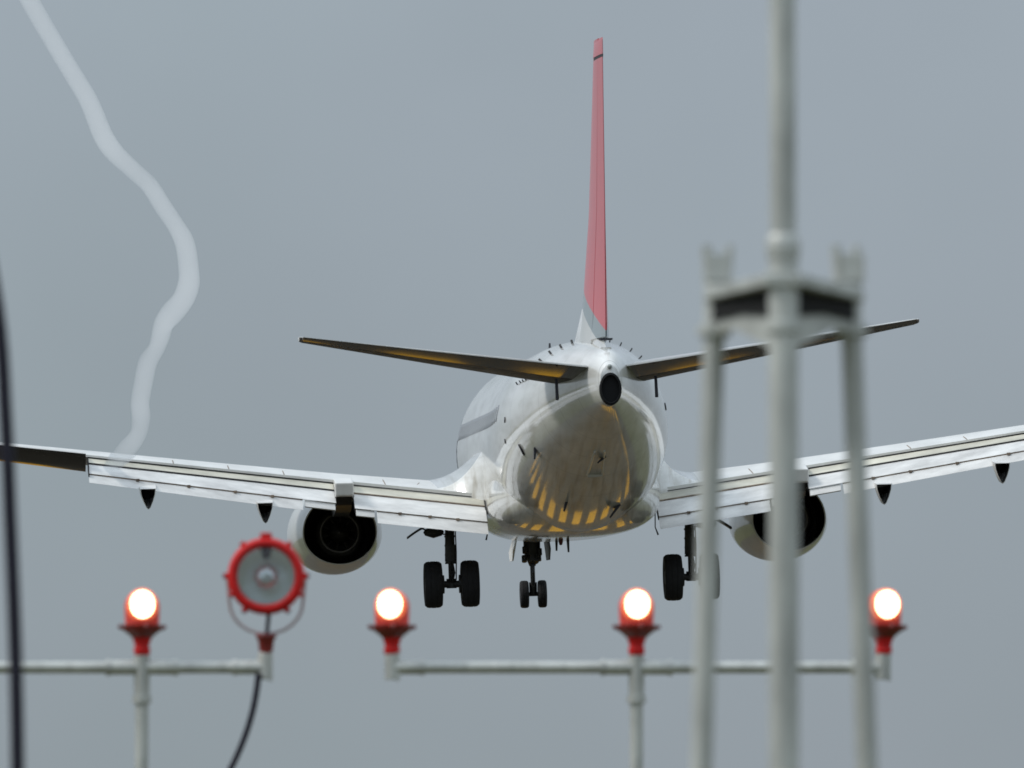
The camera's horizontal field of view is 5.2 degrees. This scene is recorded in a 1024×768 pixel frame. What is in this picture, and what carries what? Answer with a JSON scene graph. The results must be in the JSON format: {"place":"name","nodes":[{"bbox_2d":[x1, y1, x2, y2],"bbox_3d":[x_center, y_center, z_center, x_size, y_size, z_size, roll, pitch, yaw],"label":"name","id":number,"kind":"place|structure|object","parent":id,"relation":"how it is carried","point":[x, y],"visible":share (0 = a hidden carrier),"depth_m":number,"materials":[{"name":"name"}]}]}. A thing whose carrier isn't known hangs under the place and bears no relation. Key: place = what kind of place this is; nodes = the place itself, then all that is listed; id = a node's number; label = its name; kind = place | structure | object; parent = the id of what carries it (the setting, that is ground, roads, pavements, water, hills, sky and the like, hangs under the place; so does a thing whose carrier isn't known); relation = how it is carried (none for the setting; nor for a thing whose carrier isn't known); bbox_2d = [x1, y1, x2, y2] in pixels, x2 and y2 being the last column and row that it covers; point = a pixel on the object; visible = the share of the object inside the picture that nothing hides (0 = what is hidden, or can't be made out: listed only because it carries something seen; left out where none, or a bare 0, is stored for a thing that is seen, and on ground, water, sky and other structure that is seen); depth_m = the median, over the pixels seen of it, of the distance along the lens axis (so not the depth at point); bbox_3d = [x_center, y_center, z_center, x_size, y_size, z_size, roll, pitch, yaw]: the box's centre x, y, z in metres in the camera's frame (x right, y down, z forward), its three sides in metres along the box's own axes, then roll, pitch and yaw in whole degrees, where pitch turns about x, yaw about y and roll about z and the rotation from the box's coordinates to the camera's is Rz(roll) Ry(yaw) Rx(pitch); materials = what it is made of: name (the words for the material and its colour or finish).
{"place":"outdoors","nodes":[
{"label":"outdoors","id":0,"kind":"place"},
{"bbox_2d":[0,284,24,767],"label":"hanging cable","id":1,"kind":"object","parent":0,"point":[13,596],"visible":1,"depth_m":18.99,"materials":[{"name":"black rubber"}]},
{"bbox_2d":[0,37,1023,607],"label":"airliner","id":2,"kind":"object","parent":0,"point":[562,443],"visible":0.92,"depth_m":240.68,"materials":[{"name":"paint"}]},
{"bbox_2d":[407,528,443,538],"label":"gear door","id":3,"kind":"structure","parent":2,"relation":"in","point":[433,533],"depth_m":242.78,"materials":[{"name":"paint"}]},
{"bbox_2d":[509,540,516,560],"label":"gear door","id":4,"kind":"structure","parent":2,"relation":"in","point":[513,544],"depth_m":255.80,"materials":[{"name":"paint"}]},
{"bbox_2d":[544,542,550,559],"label":"gear door","id":5,"kind":"structure","parent":2,"relation":"in","point":[547,546],"depth_m":255.30,"materials":[{"name":"paint"}]},
{"bbox_2d":[696,520,731,528],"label":"gear door","id":6,"kind":"structure","parent":2,"relation":"in","point":[720,521],"depth_m":243.13,"materials":[{"name":"paint"}]},
{"bbox_2d":[0,0,1023,767],"label":"sky","id":7,"kind":"structure","parent":0,"point":[191,191],"materials":[{"name":"grey"}]},
{"label":"ground","id":8,"kind":"structure","parent":0,"visible":0},
{"bbox_2d":[0,652,272,767],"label":"light bar","id":9,"kind":"object","parent":8,"relation":"on","point":[141,668],"visible":1,"depth_m":32.98,"materials":[{"name":"white metal"}]},
{"bbox_2d":[117,589,166,654],"bbox_3d":[-1.093,0.704,33.006,0.120,0.195,0.124,-3,-5,34],"label":"approach lamp","id":10,"kind":"object","parent":9,"relation":"on","point":[141,626],"visible":1,"depth_m":32.97,"materials":[{"name":"red metal"}]},
{"bbox_2d":[228,673,261,767],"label":"power cable","id":11,"kind":"object","parent":9,"relation":"hanging from","point":[247,728],"visible":1,"depth_m":32.96,"materials":[{"name":"black rubber"}]},
{"bbox_2d":[223,533,308,653],"bbox_3d":[-0.726,0.627,33.048,0.256,0.368,0.157,0,-4,0],"label":"flash lamp","id":12,"kind":"object","parent":9,"relation":"on","point":[266,575],"visible":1,"depth_m":33.02,"materials":[{"name":"red metal"}]},
{"bbox_2d":[385,652,890,767],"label":"light bar","id":13,"kind":"object","parent":8,"relation":"on","point":[636,668],"visible":0.94,"depth_m":32.98,"materials":[{"name":"white metal"}]},
{"bbox_2d":[367,589,416,653],"bbox_3d":[-0.356,0.704,33.006,0.120,0.195,0.124,-4,-6,43],"label":"approach lamp","id":14,"kind":"object","parent":13,"relation":"on","point":[391,626],"visible":1,"depth_m":32.97,"materials":[{"name":"red"}]},
{"bbox_2d":[612,589,660,654],"bbox_3d":[0.367,0.704,33.006,0.120,0.195,0.124,-3,-5,35],"label":"approach lamp","id":15,"kind":"object","parent":13,"relation":"on","point":[636,627],"visible":1,"depth_m":32.97,"materials":[{"name":"red"}]},
{"bbox_2d":[872,589,907,654],"bbox_3d":[1.098,0.704,33.006,0.120,0.195,0.124,-2,-5,28],"label":"approach lamp","id":16,"kind":"object","parent":13,"relation":"on","point":[888,626],"visible":0.89,"depth_m":32.96,"materials":[{"name":"red"}]},
{"bbox_2d":[691,0,877,767],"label":"lamp mast","id":17,"kind":"object","parent":8,"relation":"on","point":[783,309],"visible":1,"depth_m":16.82,"materials":[{"name":"grey metal"}]}
]}

